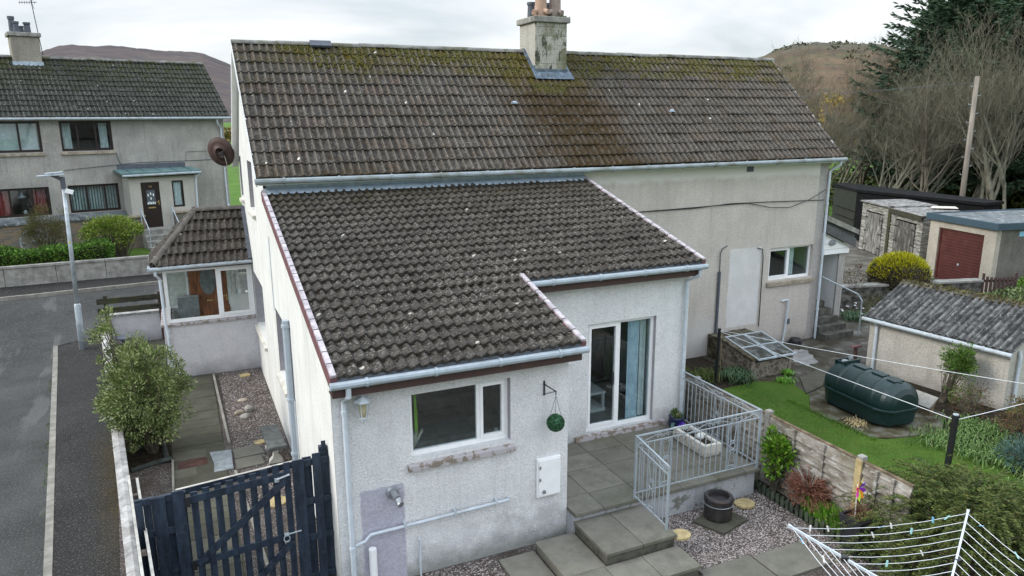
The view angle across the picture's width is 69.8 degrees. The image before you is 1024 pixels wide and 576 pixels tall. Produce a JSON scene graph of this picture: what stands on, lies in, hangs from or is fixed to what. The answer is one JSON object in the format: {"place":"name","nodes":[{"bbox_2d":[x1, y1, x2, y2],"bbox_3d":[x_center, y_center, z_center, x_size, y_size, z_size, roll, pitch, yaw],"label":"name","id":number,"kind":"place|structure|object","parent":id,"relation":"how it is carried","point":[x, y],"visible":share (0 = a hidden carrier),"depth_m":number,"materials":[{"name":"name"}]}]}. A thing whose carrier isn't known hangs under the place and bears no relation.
{"place":"outdoors","nodes":[
{"label":"outdoors","id":0,"kind":"place"},
{"bbox_2d":[0,269,245,296],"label":"pavement","id":1,"kind":"structure","parent":0,"point":[28,289],"depth_m":25.16,"materials":[{"name":"concrete"}]},
{"bbox_2d":[0,255,161,287],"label":"front garden wall","id":2,"kind":"structure","parent":1,"relation":"on","point":[34,274],"depth_m":25.37,"materials":[{"name":"concrete"}]},
{"bbox_2d":[0,276,256,575],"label":"road","id":3,"kind":"structure","parent":0,"point":[33,331],"depth_m":17.20,"materials":[{"name":"asphalt"}]},
{"bbox_2d":[41,44,230,121],"bbox_3d":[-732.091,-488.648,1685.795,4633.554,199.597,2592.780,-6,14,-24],"label":"hill","id":4,"kind":"structure","parent":0,"point":[218,71],"depth_m":1745.56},
{"bbox_2d":[114,378,171,471],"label":"side soil","id":5,"kind":"structure","parent":0,"point":[136,459],"depth_m":14.43,"materials":[{"name":"soil"}]},
{"bbox_2d":[83,305,197,454],"bbox_3d":[-7.095,1.827,14.149,1.937,3.064,1.986,-6,14,-24],"label":"variegated bush","id":6,"kind":"object","parent":5,"relation":"on","point":[143,418],"visible":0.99,"depth_m":13.97,"materials":[{"name":"green plant"}]},
{"bbox_2d":[128,441,171,472],"bbox_3d":[-7.076,3.283,14.303,0.735,0.120,1.075,-8,15,-31],"label":"timber edging","id":7,"kind":"object","parent":5,"relation":"on","point":[166,458],"visible":0.83,"depth_m":14.09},
{"bbox_2d":[127,248,164,255],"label":"front lawn","id":8,"kind":"structure","parent":0,"point":[139,251],"depth_m":29.14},
{"bbox_2d":[17,203,74,249],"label":"dormant shrub","id":9,"kind":"object","parent":8,"relation":"on","point":[39,224],"visible":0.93,"depth_m":27.21,"materials":[{"name":"brown plant"}]},
{"bbox_2d":[0,237,115,271],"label":"privet hedge","id":10,"kind":"object","parent":8,"relation":"on","point":[12,256],"visible":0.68,"depth_m":25.53,"materials":[{"name":"green plant"}]},
{"bbox_2d":[76,213,145,256],"bbox_3d":[-14.933,-1.825,27.458,2.344,1.945,2.241,-6,14,-24],"label":"privet shrub","id":11,"kind":"object","parent":8,"relation":"on","point":[121,236],"visible":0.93,"depth_m":27.19,"materials":[{"name":"green plant"}]},
{"bbox_2d":[52,318,257,575],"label":"pavement","id":12,"kind":"structure","parent":0,"point":[86,529],"depth_m":13.60,"materials":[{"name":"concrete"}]},
{"bbox_2d":[36,171,85,349],"bbox_3d":[-12.370,-0.625,20.432,0.824,5.169,0.278,-6,14,-24],"label":"street lamp","id":13,"kind":"object","parent":12,"relation":"on","point":[78,314],"visible":0.98,"depth_m":20.45,"materials":[{"name":"metal"}]},
{"bbox_2d":[118,462,171,575],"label":"gravel strip","id":14,"kind":"object","parent":12,"relation":"on","point":[155,480],"visible":0.33,"depth_m":13.28,"materials":[{"name":"gravel"}]},
{"bbox_2d":[127,475,154,575],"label":"side fence","id":15,"kind":"object","parent":14,"relation":"on","point":[143,552],"visible":0.89,"depth_m":9.15,"materials":[{"name":"blue paint"}]},
{"bbox_2d":[214,367,336,575],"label":"gravel bed","id":16,"kind":"object","parent":12,"relation":"on","point":[219,379],"visible":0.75,"depth_m":15.46,"materials":[{"name":"gravel"}]},
{"bbox_2d":[260,424,286,463],"bbox_3d":[-4.630,3.066,14.292,0.341,0.425,1.138,-7,15,-25],"label":"stone bench","id":17,"kind":"object","parent":16,"relation":"on","point":[275,442],"visible":1,"depth_m":14.06,"materials":[{"name":"stone"}]},
{"bbox_2d":[172,374,246,575],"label":"garden path","id":18,"kind":"structure","parent":0,"point":[200,433],"depth_m":14.67,"materials":[{"name":"concrete"}]},
{"bbox_2d":[172,371,269,575],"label":"path edging","id":19,"kind":"object","parent":18,"relation":"on","point":[266,562],"visible":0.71,"depth_m":14.87,"materials":[{"name":"concrete"}]},
{"bbox_2d":[210,450,233,471],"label":"pale paving slab","id":20,"kind":"structure","parent":18,"relation":"on","point":[222,460],"depth_m":14.14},
{"bbox_2d":[0,0,927,64],"label":"sky","id":21,"kind":"structure","parent":0,"point":[733,28],"materials":[{"name":"white"}]},
{"bbox_2d":[5,122,1022,569],"bbox_3d":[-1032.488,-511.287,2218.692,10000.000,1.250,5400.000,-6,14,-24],"label":"ground","id":22,"kind":"structure","parent":0,"point":[233,184],"depth_m":56.87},
{"bbox_2d":[43,346,57,575],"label":"kerb","id":23,"kind":"structure","parent":22,"relation":"on","point":[48,551],"depth_m":13.49,"materials":[{"name":"concrete"}]},
{"bbox_2d":[0,16,230,250],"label":"terraced house","id":24,"kind":"structure","parent":22,"relation":"on","point":[124,137],"depth_m":30.46,"materials":[{"name":"paint"}]},
{"bbox_2d":[0,121,45,156],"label":"window","id":25,"kind":"structure","parent":24,"relation":"in","point":[19,152],"depth_m":28.45,"materials":[{"name":"clear plastic"}]},
{"bbox_2d":[0,187,51,217],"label":"window","id":26,"kind":"structure","parent":24,"relation":"in","point":[12,215],"depth_m":28.92,"materials":[{"name":"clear glass"}]},
{"bbox_2d":[58,121,115,154],"bbox_3d":[-17.221,-6.096,29.756,1.950,1.312,0.210,-11,17,-37],"label":"window","id":27,"kind":"structure","parent":24,"relation":"in","point":[87,150],"depth_m":29.80,"materials":[{"name":"clear plastic"}]},
{"bbox_2d":[67,183,120,212],"bbox_3d":[-17.257,-3.730,30.372,1.850,1.120,0.062,-11,17,-37],"label":"window","id":28,"kind":"structure","parent":24,"relation":"in","point":[104,188],"depth_m":30.39,"materials":[{"name":"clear glass"}]},
{"bbox_2d":[140,182,162,227],"bbox_3d":[-14.965,-3.455,30.527,0.700,1.875,0.090,-11,17,-37],"label":"front door","id":29,"kind":"structure","parent":24,"relation":"in","point":[150,192],"depth_m":30.52,"materials":[{"name":"brown wood"}]},
{"bbox_2d":[100,326,139,575],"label":"boundary wall","id":30,"kind":"structure","parent":22,"relation":"on","point":[127,526],"depth_m":11.37,"materials":[{"name":"stone"}]},
{"bbox_2d":[96,291,164,342],"bbox_3d":[-11.054,0.940,21.387,1.680,1.570,0.140,-6,14,-24],"label":"timber rail fence","id":31,"kind":"object","parent":30,"relation":"on","point":[105,300],"visible":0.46,"depth_m":21.24,"materials":[{"name":"brown wood"}]},
{"bbox_2d":[0,272,253,301],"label":"kerb","id":32,"kind":"structure","parent":22,"relation":"on","point":[45,294],"depth_m":24.86,"materials":[{"name":"concrete"}]},
{"bbox_2d":[109,308,165,343],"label":"corner wall","id":33,"kind":"structure","parent":22,"relation":"on","point":[147,323],"depth_m":21.59,"materials":[{"name":"stone"}]},
{"bbox_2d":[134,440,335,575],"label":"wooden fence","id":34,"kind":"object","parent":22,"relation":"on","point":[169,530],"visible":0.97,"depth_m":10.04,"materials":[{"name":"blue paint"}]},
{"bbox_2d":[185,462,301,575],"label":"garden gate","id":35,"kind":"structure","parent":34,"relation":"attached to","point":[280,481],"depth_m":9.90,"materials":[{"name":"blue paint"}]},
{"bbox_2d":[147,0,862,575],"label":"semi detached house","id":36,"kind":"structure","parent":22,"relation":"on","point":[453,258],"depth_m":15.26,"materials":[{"name":"paint"}]},
{"bbox_2d":[187,269,229,315],"bbox_3d":[-8.277,0.259,20.126,0.980,2.250,0.090,-6,14,-24],"label":"front door","id":37,"kind":"structure","parent":36,"relation":"in","point":[202,283],"depth_m":20.07,"materials":[{"name":"brown wood"}]},
{"bbox_2d":[164,264,255,322],"bbox_3d":[-7.652,0.122,18.622,2.080,1.360,0.076,-6,14,-24],"label":"porch window","id":38,"kind":"structure","parent":36,"relation":"in","point":[251,311],"depth_m":18.75,"materials":[{"name":"white plastic"}]},
{"bbox_2d":[207,137,241,196],"bbox_3d":[-7.645,-3.201,19.468,0.689,1.583,0.725,-11,17,-39],"label":"satellite dish","id":39,"kind":"object","parent":36,"relation":"on","point":[220,151],"visible":0.98,"depth_m":19.19,"materials":[{"name":"black metal"}]},
{"bbox_2d":[408,378,515,472],"bbox_3d":[-0.732,1.915,10.507,1.630,1.132,0.230,-6,14,-24],"label":"window","id":40,"kind":"structure","parent":36,"relation":"in","point":[480,436],"depth_m":10.63,"materials":[{"name":"white plastic"}]},
{"bbox_2d":[536,454,560,497],"bbox_3d":[0.564,2.883,11.230,0.400,0.640,0.094,-6,14,-24],"label":"meter cabinet","id":41,"kind":"object","parent":36,"relation":"attached to","point":[547,475],"visible":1,"depth_m":11.20,"materials":[{"name":"white plastic"}]},
{"bbox_2d":[574,316,665,442],"bbox_3d":[2.085,1.690,14.015,2.050,2.265,0.200,-6,14,-24],"label":"patio door","id":42,"kind":"structure","parent":36,"relation":"in","point":[614,421],"depth_m":14.08,"materials":[{"name":"white plastic"}]},
{"bbox_2d":[766,245,813,286],"bbox_3d":[7.944,-0.661,21.038,1.740,1.092,0.230,-6,14,-24],"label":"window","id":43,"kind":"structure","parent":36,"relation":"in","point":[778,283],"depth_m":21.07,"materials":[{"name":"white plastic"}]},
{"bbox_2d":[566,423,759,533],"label":"patio terrace","id":44,"kind":"structure","parent":22,"relation":"on","point":[600,476],"depth_m":12.61,"materials":[{"name":"concrete"}]},
{"bbox_2d":[673,424,720,456],"bbox_3d":[3.415,2.823,13.602,0.406,0.232,0.940,-6,14,-24],"label":"stone trough","id":45,"kind":"object","parent":44,"relation":"on","point":[697,444],"visible":0.64,"depth_m":13.41,"materials":[{"name":"stone"}]},
{"bbox_2d":[633,371,762,529],"bbox_3d":[3.314,2.694,12.616,1.697,1.231,3.842,6,15,24],"label":"patio railing","id":46,"kind":"object","parent":44,"relation":"on","point":[670,438],"visible":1,"depth_m":12.20,"materials":[{"name":"metal"}]},
{"bbox_2d":[685,356,753,388],"bbox_3d":[4.083,2.294,18.587,3.500,0.001,2.250,-6,14,-24],"label":"shrub bed","id":47,"kind":"object","parent":22,"relation":"on","point":[700,362],"visible":0.25,"depth_m":19.40,"materials":[{"name":"soil"}]},
{"bbox_2d":[712,364,769,387],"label":"strap leaf plant","id":48,"kind":"object","parent":47,"relation":"on","point":[740,374],"visible":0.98,"depth_m":18.29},
{"bbox_2d":[683,373,914,560],"bbox_3d":[3.942,2.586,14.510,0.145,1.490,8.697,-6,14,-24],"label":"panel fence","id":49,"kind":"object","parent":22,"relation":"on","point":[845,471],"visible":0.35,"depth_m":12.18,"materials":[{"name":"wood"}]},
{"bbox_2d":[768,38,841,125],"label":"bare tree","id":50,"kind":"object","parent":22,"relation":"on","point":[811,101],"visible":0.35,"depth_m":48.91,"materials":[{"name":"brown plant"}]},
{"bbox_2d":[803,63,874,215],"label":"bare tree","id":51,"kind":"object","parent":22,"relation":"on","point":[842,127],"visible":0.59,"depth_m":46.74,"materials":[{"name":"brown plant"}]},
{"bbox_2d":[808,83,881,174],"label":"bare tree","id":52,"kind":"object","parent":22,"relation":"on","point":[828,122],"visible":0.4,"depth_m":49.64,"materials":[{"name":"brown plant"}]},
{"bbox_2d":[809,387,944,438],"bbox_3d":[8.106,2.722,16.727,2.750,0.075,3.350,-6,14,-24],"label":"tank base","id":53,"kind":"object","parent":22,"relation":"on","point":[819,403],"visible":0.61,"depth_m":15.86,"materials":[{"name":"concrete"}]},
{"bbox_2d":[823,356,918,425],"bbox_3d":[7.938,2.232,16.303,1.153,1.065,2.006,-5,14,-20],"label":"oil tank","id":54,"kind":"object","parent":53,"relation":"on","point":[871,406],"visible":0.98,"depth_m":15.79,"materials":[{"name":"plastic"}]},
{"bbox_2d":[916,390,937,415],"bbox_3d":[9.124,2.573,16.349,0.270,0.430,0.540,-6,14,-24],"label":"wood box","id":55,"kind":"object","parent":53,"relation":"on","point":[927,401],"visible":0.71,"depth_m":16.22,"materials":[{"name":"concrete"}]},
{"bbox_2d":[837,37,920,186],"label":"bare tree","id":56,"kind":"object","parent":22,"relation":"on","point":[867,142],"visible":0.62,"depth_m":51.81,"materials":[{"name":"brown plant"}]},
{"bbox_2d":[822,55,943,204],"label":"bare tree","id":57,"kind":"object","parent":22,"relation":"on","point":[854,172],"visible":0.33,"depth_m":52.45,"materials":[{"name":"brown plant"}]},
{"bbox_2d":[832,33,950,184],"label":"bare tree","id":58,"kind":"object","parent":22,"relation":"on","point":[862,179],"visible":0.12,"depth_m":55.26,"materials":[{"name":"brown plant"}]},
{"bbox_2d":[840,278,983,308],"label":"stone garden wall","id":59,"kind":"structure","parent":22,"relation":"on","point":[849,299],"depth_m":25.21,"materials":[{"name":"stone"}]},
{"bbox_2d":[861,251,935,290],"bbox_3d":[13.581,-0.501,25.764,2.360,1.666,2.428,-6,14,-24],"label":"golden shrub","id":60,"kind":"object","parent":59,"relation":"on","point":[893,269],"visible":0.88,"depth_m":25.18,"materials":[{"name":"plant"}]},
{"bbox_2d":[824,0,1023,195],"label":"bare tree","id":61,"kind":"object","parent":22,"relation":"on","point":[950,17],"visible":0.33,"depth_m":48.65,"materials":[{"name":"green plant"}]},
{"bbox_2d":[827,168,1023,208],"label":"undergrowth","id":62,"kind":"object","parent":22,"relation":"on","point":[1014,200],"visible":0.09,"depth_m":52.04,"materials":[{"name":"plant"}]},
{"bbox_2d":[869,23,1007,191],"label":"bare tree","id":63,"kind":"object","parent":22,"relation":"on","point":[924,170],"visible":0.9,"depth_m":42.27,"materials":[{"name":"brown plant"}]},
{"bbox_2d":[861,279,1023,410],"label":"outhouse","id":64,"kind":"structure","parent":22,"relation":"on","point":[914,323],"depth_m":17.73,"materials":[{"name":"paint"}]},
{"bbox_2d":[927,0,1023,208],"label":"bare tree","id":65,"kind":"object","parent":22,"relation":"on","point":[985,154],"visible":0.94,"depth_m":40.50,"materials":[{"name":"grey plant"}]},
{"bbox_2d":[941,8,1023,198],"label":"bare tree","id":66,"kind":"object","parent":22,"relation":"on","point":[1002,160],"visible":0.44,"depth_m":43.11,"materials":[{"name":"grey plant"}]},
{"bbox_2d":[961,32,1023,198],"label":"bare tree","id":67,"kind":"object","parent":22,"relation":"on","point":[976,194],"visible":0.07,"depth_m":46.92,"materials":[{"name":"grey plant"}]},
{"bbox_2d":[415,489,888,575],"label":"garden gravel","id":68,"kind":"structure","parent":0,"point":[822,571],"depth_m":11.35,"materials":[{"name":"gravel"}]},
{"bbox_2d":[535,532,605,575],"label":"garden step","id":69,"kind":"object","parent":68,"relation":"on","point":[571,554],"visible":0.95,"depth_m":10.83,"materials":[{"name":"concrete"}]},
{"bbox_2d":[574,504,676,565],"bbox_3d":[1.723,3.886,11.267,1.235,0.461,0.975,-6,14,-24],"label":"garden step","id":70,"kind":"object","parent":68,"relation":"on","point":[618,536],"visible":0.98,"depth_m":11.06,"materials":[{"name":"concrete"}]},
{"bbox_2d":[575,546,701,575],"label":"garden step","id":71,"kind":"object","parent":68,"relation":"on","point":[675,561],"visible":1,"depth_m":10.56,"materials":[{"name":"concrete"}]},
{"bbox_2d":[693,512,747,535],"bbox_3d":[3.415,3.820,12.023,0.721,0.070,0.588,-13,18,-42],"label":"concrete base","id":72,"kind":"object","parent":68,"relation":"on","point":[733,523],"visible":0.71,"depth_m":11.89,"materials":[{"name":"concrete"}]},
{"bbox_2d":[703,489,733,522],"bbox_3d":[3.385,3.574,12.061,0.478,0.385,0.478,-6,14,-24],"label":"plant pot","id":73,"kind":"object","parent":72,"relation":"on","point":[718,504],"visible":1,"depth_m":11.91,"materials":[{"name":"black metal"}]},
{"bbox_2d":[754,479,909,575],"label":"picket edging","id":74,"kind":"object","parent":68,"relation":"on","point":[790,507],"visible":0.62,"depth_m":12.07,"materials":[{"name":"wood"}]},
{"bbox_2d":[787,509,1023,575],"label":"rotary airer","id":75,"kind":"object","parent":68,"relation":"on","point":[957,560],"visible":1,"depth_m":8.20,"materials":[{"name":"metal"}]},
{"bbox_2d":[499,541,830,575],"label":"garden paving","id":76,"kind":"structure","parent":0,"point":[796,558],"depth_m":10.84,"materials":[{"name":"concrete"}]},
{"bbox_2d":[701,308,870,394],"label":"mossy paving","id":77,"kind":"structure","parent":0,"point":[823,357],"depth_m":20.82,"materials":[{"name":"stone"}]},
{"bbox_2d":[707,328,796,378],"bbox_3d":[6.300,1.702,19.566,1.560,0.875,2.080,-6,14,-24],"label":"cold frame","id":78,"kind":"object","parent":77,"relation":"on","point":[738,352],"visible":0.88,"depth_m":19.00,"materials":[{"name":"stone"}]},
{"bbox_2d":[800,366,829,393],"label":"concrete path","id":79,"kind":"structure","parent":0,"point":[812,381],"depth_m":18.38,"materials":[{"name":"concrete"}]},
{"bbox_2d":[758,42,900,148],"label":"hill","id":80,"kind":"structure","parent":0,"point":[832,56],"depth_m":254.74,"materials":[{"name":"plant"}]},
{"bbox_2d":[757,479,904,575],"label":"flower bed","id":81,"kind":"object","parent":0,"point":[785,497],"visible":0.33,"depth_m":12.59,"materials":[{"name":"soil"}]},
{"bbox_2d":[755,425,800,494],"bbox_3d":[4.626,3.014,12.691,0.735,1.294,0.824,-6,14,-24],"label":"green shrub","id":82,"kind":"object","parent":81,"relation":"on","point":[776,456],"visible":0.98,"depth_m":12.60,"materials":[{"name":"green plant"}]},
{"bbox_2d":[781,464,836,513],"bbox_3d":[4.880,3.254,12.063,0.883,0.692,0.872,5,14,22],"label":"shrub","id":83,"kind":"object","parent":81,"relation":"on","point":[801,483],"visible":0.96,"depth_m":11.98,"materials":[{"name":"plant"}]},
{"bbox_2d":[800,493,845,540],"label":"iris clump","id":84,"kind":"object","parent":81,"relation":"on","point":[823,510],"visible":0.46,"depth_m":11.74,"materials":[{"name":"plant"}]},
{"bbox_2d":[839,495,878,556],"bbox_3d":[5.297,3.546,11.140,0.670,0.891,0.525,-6,14,-24],"label":"tall planter","id":85,"kind":"object","parent":81,"relation":"on","point":[844,515],"visible":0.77,"depth_m":11.02,"materials":[{"name":"black"}]},
{"bbox_2d":[722,381,1023,510],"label":"neighbour lawn","id":86,"kind":"structure","parent":0,"point":[785,392],"depth_m":15.15,"materials":[{"name":"plant"}]},
{"bbox_2d":[805,454,1023,575],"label":"juniper bush","id":87,"kind":"object","parent":86,"relation":"on","point":[991,506],"visible":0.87,"depth_m":10.22,"materials":[{"name":"green plant"}]},
{"bbox_2d":[944,413,958,468],"bbox_3d":[8.223,2.911,13.753,0.156,1.172,0.116,-6,14,-24],"label":"clothes pole","id":88,"kind":"object","parent":86,"relation":"on","point":[952,435],"visible":0.83,"depth_m":13.70,"materials":[{"name":"black plastic"}]},
{"bbox_2d":[936,429,1013,469],"bbox_3d":[9.150,3.167,14.395,1.594,0.168,1.371,7,15,29],"label":"border plant","id":89,"kind":"object","parent":86,"relation":"on","point":[966,450],"visible":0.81,"depth_m":14.38,"materials":[{"name":"green plant"}]},
{"bbox_2d":[842,205,1023,294],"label":"garage yard","id":90,"kind":"structure","parent":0,"point":[864,257],"depth_m":33.44,"materials":[{"name":"concrete"}]},
{"bbox_2d":[858,199,958,260],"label":"garage","id":91,"kind":"structure","parent":90,"relation":"on","point":[891,225],"depth_m":33.22,"materials":[{"name":"grey stone"}]},
{"bbox_2d":[870,213,882,255],"bbox_3d":[17.159,-2.523,34.593,0.042,1.885,0.826,0,13,1],"label":"door","id":92,"kind":"structure","parent":91,"relation":"in","point":[877,223],"depth_m":34.56,"materials":[{"name":"grey wood"}]},
{"bbox_2d":[832,183,1003,240],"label":"black shed","id":93,"kind":"structure","parent":90,"relation":"on","point":[847,203],"depth_m":37.76,"materials":[{"name":"wood"}]},
{"bbox_2d":[846,55,1010,188],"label":"bare tree","id":94,"kind":"object","parent":90,"relation":"on","point":[899,182],"visible":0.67,"depth_m":43.63,"materials":[{"name":"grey plant"}]},
{"bbox_2d":[864,51,1022,189],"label":"bare tree","id":95,"kind":"object","parent":90,"relation":"on","point":[916,171],"visible":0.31,"depth_m":44.40,"materials":[{"name":"brown plant"}]},
{"bbox_2d":[886,52,1023,192],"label":"bare tree","id":96,"kind":"object","parent":90,"relation":"on","point":[939,178],"visible":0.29,"depth_m":44.60,"materials":[{"name":"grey plant"}]},
{"bbox_2d":[959,76,980,196],"bbox_3d":[23.316,-6.495,37.676,0.552,8.403,0.290,-6,14,-24],"label":"telegraph pole","id":97,"kind":"object","parent":90,"relation":"on","point":[966,157],"visible":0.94,"depth_m":37.34,"materials":[{"name":"grey wood"}]},
{"bbox_2d":[926,209,1023,292],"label":"garage","id":98,"kind":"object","parent":90,"relation":"on","point":[972,244],"depth_m":28.07,"materials":[{"name":"paint"}]},
{"bbox_2d":[934,227,984,278],"bbox_3d":[17.422,-1.184,28.589,0.070,2.070,2.148,-3,14,-13],"label":"garage door","id":99,"kind":"structure","parent":98,"relation":"in","point":[959,254],"depth_m":28.62,"materials":[{"name":"metal"}]},
{"bbox_2d":[981,273,1017,295],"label":"gate","id":100,"kind":"structure","parent":90,"relation":"on","point":[1007,280],"depth_m":25.64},
{"bbox_2d":[905,381,1023,478],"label":"plant border","id":101,"kind":"object","parent":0,"point":[941,407],"visible":0.08,"depth_m":16.41,"materials":[{"name":"plant"}]},
{"bbox_2d":[904,422,988,458],"bbox_3d":[8.669,3.066,14.830,1.418,0.168,1.591,-9,16,-33],"label":"border plant","id":102,"kind":"object","parent":101,"relation":"on","point":[931,439],"visible":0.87,"depth_m":14.84,"materials":[{"name":"green plant"}]},
{"bbox_2d":[915,419,994,449],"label":"border plant","id":103,"kind":"object","parent":101,"relation":"on","point":[962,434],"visible":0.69,"depth_m":14.98,"materials":[{"name":"green plant"}]},
{"bbox_2d":[936,341,983,403],"bbox_3d":[10.162,1.964,16.588,0.605,1.508,1.177,-6,14,-24],"label":"climbing rose","id":104,"kind":"object","parent":101,"relation":"on","point":[962,361],"visible":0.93,"depth_m":16.62,"materials":[{"name":"green plant"}]},
{"bbox_2d":[942,378,995,419],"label":"brown shrub","id":105,"kind":"object","parent":101,"relation":"on","point":[965,409],"visible":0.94,"depth_m":16.05,"materials":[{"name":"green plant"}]},
{"bbox_2d":[934,410,1008,438],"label":"border plant","id":106,"kind":"object","parent":101,"relation":"on","point":[971,421],"visible":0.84,"depth_m":15.59,"materials":[{"name":"green plant"}]},
{"bbox_2d":[963,414,1019,442],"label":"border plant","id":107,"kind":"object","parent":101,"relation":"on","point":[993,433],"visible":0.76,"depth_m":15.17,"materials":[{"name":"green plant"}]},
{"bbox_2d":[960,439,1023,476],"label":"border plant","id":108,"kind":"object","parent":101,"relation":"on","point":[998,463],"visible":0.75,"depth_m":13.92,"materials":[{"name":"green plant"}]},
{"bbox_2d":[990,394,1023,440],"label":"berberis shrub","id":109,"kind":"object","parent":101,"relation":"on","point":[1020,429],"visible":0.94,"depth_m":14.87,"materials":[{"name":"brown plant"}]},
{"bbox_2d":[991,432,1023,472],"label":"blue juniper","id":110,"kind":"object","parent":101,"relation":"on","point":[1018,448],"visible":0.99,"depth_m":13.86,"materials":[{"name":"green plant"}]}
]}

